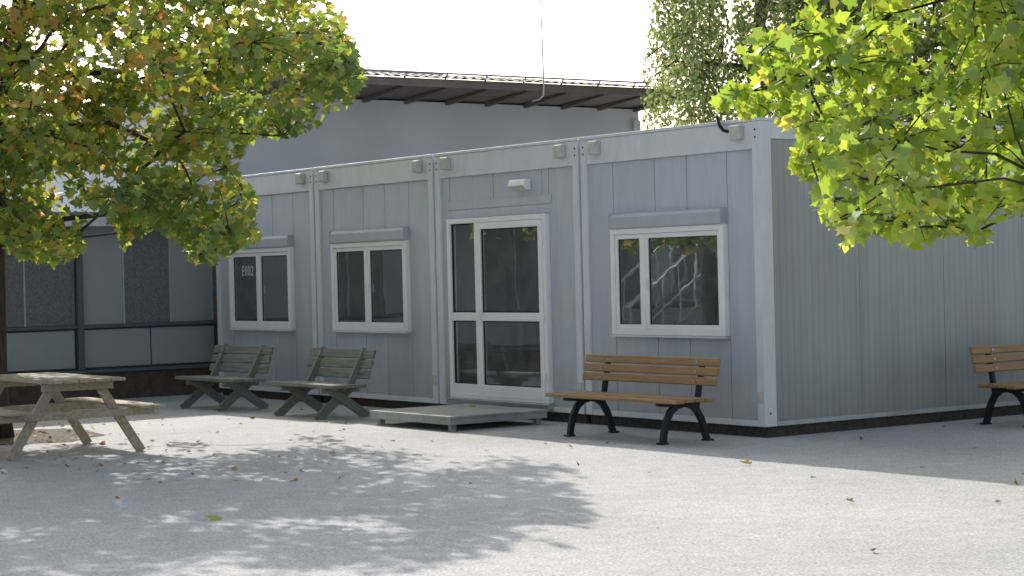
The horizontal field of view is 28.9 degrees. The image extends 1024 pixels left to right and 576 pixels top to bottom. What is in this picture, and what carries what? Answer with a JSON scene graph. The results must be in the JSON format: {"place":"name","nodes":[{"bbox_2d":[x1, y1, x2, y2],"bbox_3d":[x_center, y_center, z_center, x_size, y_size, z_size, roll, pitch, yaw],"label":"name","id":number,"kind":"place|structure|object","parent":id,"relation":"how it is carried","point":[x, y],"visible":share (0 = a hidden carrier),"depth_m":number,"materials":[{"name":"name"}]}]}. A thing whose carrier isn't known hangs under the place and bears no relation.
{"place":"outdoors","nodes":[
{"label":"outdoors","id":0,"kind":"place"},
{"bbox_2d":[5,0,696,211],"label":"hall building","id":1,"kind":"structure","parent":0,"point":[383,116],"depth_m":32.50,"materials":[{"name":"metal"}]},
{"bbox_2d":[0,0,1004,129],"label":"sky","id":2,"kind":"structure","parent":0,"point":[583,39],"materials":[{"name":"white"}]},
{"bbox_2d":[0,392,1023,575],"bbox_3d":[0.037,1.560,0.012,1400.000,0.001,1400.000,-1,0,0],"label":"ground","id":3,"kind":"structure","parent":0,"point":[527,502],"depth_m":13.62,"materials":[{"name":"concrete"}]},
{"bbox_2d":[0,428,103,444],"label":"soil","id":4,"kind":"structure","parent":3,"relation":"on","point":[65,433],"depth_m":20.17,"materials":[{"name":"soil"}]},
{"bbox_2d":[0,372,164,460],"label":"picnic table","id":5,"kind":"object","parent":3,"relation":"on","point":[53,384],"visible":0.98,"depth_m":18.01,"materials":[{"name":"brown wood"}]},
{"bbox_2d":[5,212,222,404],"bbox_3d":[-11.449,0.401,23.398,22.200,2.500,2.570,-2,1,-36],"label":"panelled annex","id":6,"kind":"object","parent":3,"relation":"on","point":[141,315],"visible":0.52,"depth_m":26.53,"materials":[{"name":"metal"}]},
{"bbox_2d":[0,0,368,438],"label":"maple tree","id":7,"kind":"object","parent":3,"relation":"on","point":[41,143],"visible":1,"depth_m":18.41,"materials":[{"name":"green plant"}]},
{"bbox_2d":[175,343,273,410],"bbox_3d":[-3.486,1.091,23.994,0.701,0.806,1.440,-2,1,-37],"label":"wooden bench","id":8,"kind":"object","parent":3,"relation":"on","point":[239,386],"visible":0.93,"depth_m":23.96,"materials":[{"name":"grey wood"}]},
{"bbox_2d":[213,168,323,402],"bbox_3d":[-0.585,-0.098,27.491,6.570,2.912,2.658,-2,1,-36],"label":"site cabin","id":9,"kind":"object","parent":3,"relation":"on","point":[267,290],"visible":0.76,"depth_m":25.35,"materials":[{"name":"metal"}]},
{"bbox_2d":[228,247,295,330],"bbox_3d":[-3.242,0.020,25.680,0.105,1.065,1.657,-2,1,-36],"label":"window","id":10,"kind":"structure","parent":9,"relation":"in","point":[264,300],"depth_m":25.63,"materials":[{"name":"white plastic"}]},
{"bbox_2d":[268,346,375,419],"bbox_3d":[-2.134,1.073,22.208,0.701,0.806,1.440,-2,1,-36],"label":"wooden bench","id":11,"kind":"object","parent":3,"relation":"on","point":[299,390],"visible":0.94,"depth_m":22.19,"materials":[{"name":"grey wood"}]},
{"bbox_2d":[313,154,443,408],"bbox_3d":[0.981,-0.119,25.304,6.570,2.912,2.658,-2,1,-36],"label":"site cabin","id":12,"kind":"object","parent":3,"relation":"on","point":[375,226],"visible":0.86,"depth_m":23.28,"materials":[{"name":"metal"}]},
{"bbox_2d":[330,240,411,333],"bbox_3d":[-1.677,-0.007,23.493,0.105,1.074,1.690,-2,1,-36],"label":"window","id":13,"kind":"structure","parent":12,"relation":"in","point":[371,285],"depth_m":23.45,"materials":[{"name":"white plastic"}]},
{"bbox_2d":[370,404,547,430],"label":"entrance platform","id":14,"kind":"structure","parent":3,"relation":"on","point":[452,416],"depth_m":20.19,"materials":[{"name":"grey concrete"}]},
{"bbox_2d":[433,138,589,423],"bbox_3d":[2.527,-0.139,23.122,6.596,2.912,2.692,-2,1,-36],"label":"site cabin","id":15,"kind":"object","parent":3,"relation":"on","point":[509,261],"visible":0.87,"depth_m":21.13,"materials":[{"name":"metal"}]},
{"bbox_2d":[446,213,554,409],"bbox_3d":[-0.153,0.251,21.356,0.166,2.039,1.899,-2,1,-36],"label":"entrance door","id":16,"kind":"structure","parent":15,"relation":"in","point":[499,267],"depth_m":21.30,"materials":[{"name":"white plastic"}]},
{"bbox_2d":[0,402,1023,550],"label":"fallen leaves","id":17,"kind":"object","parent":3,"relation":"on","point":[235,468],"depth_m":17.48,"materials":[{"name":"plant"}]},
{"bbox_2d":[545,354,720,444],"bbox_3d":[1.136,1.020,18.301,0.645,0.768,1.930,-2,1,-36],"label":"park bench","id":18,"kind":"object","parent":3,"relation":"on","point":[674,404],"visible":1,"depth_m":18.23,"materials":[{"name":"brown wood"}]},
{"bbox_2d":[633,0,934,129],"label":"birch tree","id":19,"kind":"object","parent":3,"relation":"on","point":[682,34],"visible":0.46,"depth_m":29.20,"materials":[{"name":"green plant"}]},
{"bbox_2d":[579,114,1023,437],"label":"site cabin","id":20,"kind":"object","parent":3,"relation":"on","point":[717,239],"visible":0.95,"depth_m":18.87,"materials":[{"name":"metal"}]},
{"bbox_2d":[610,224,730,338],"bbox_3d":[1.501,-0.056,19.053,0.105,1.065,1.681,-2,1,-36],"label":"window","id":21,"kind":"structure","parent":20,"relation":"in","point":[676,283],"depth_m":19.01,"materials":[{"name":"white plastic"}]},
{"bbox_2d":[708,0,1023,252],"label":"plane tree","id":22,"kind":"object","parent":3,"relation":"on","point":[989,70],"visible":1,"depth_m":12.12,"materials":[{"name":"green plant"}]},
{"bbox_2d":[811,0,1002,125],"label":"broadleaf tree","id":23,"kind":"object","parent":3,"relation":"on","point":[926,51],"visible":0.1,"depth_m":32.12,"materials":[{"name":"green plant"}]},
{"bbox_2d":[969,344,1023,426],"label":"park bench","id":24,"kind":"object","parent":3,"relation":"on","point":[1016,389],"visible":0.99,"depth_m":18.83,"materials":[{"name":"brown wood"}]},
{"bbox_2d":[994,9,1022,124],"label":"broadleaf tree","id":25,"kind":"object","parent":3,"relation":"on","point":[1005,106],"visible":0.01,"depth_m":30.51,"materials":[{"name":"green plant"}]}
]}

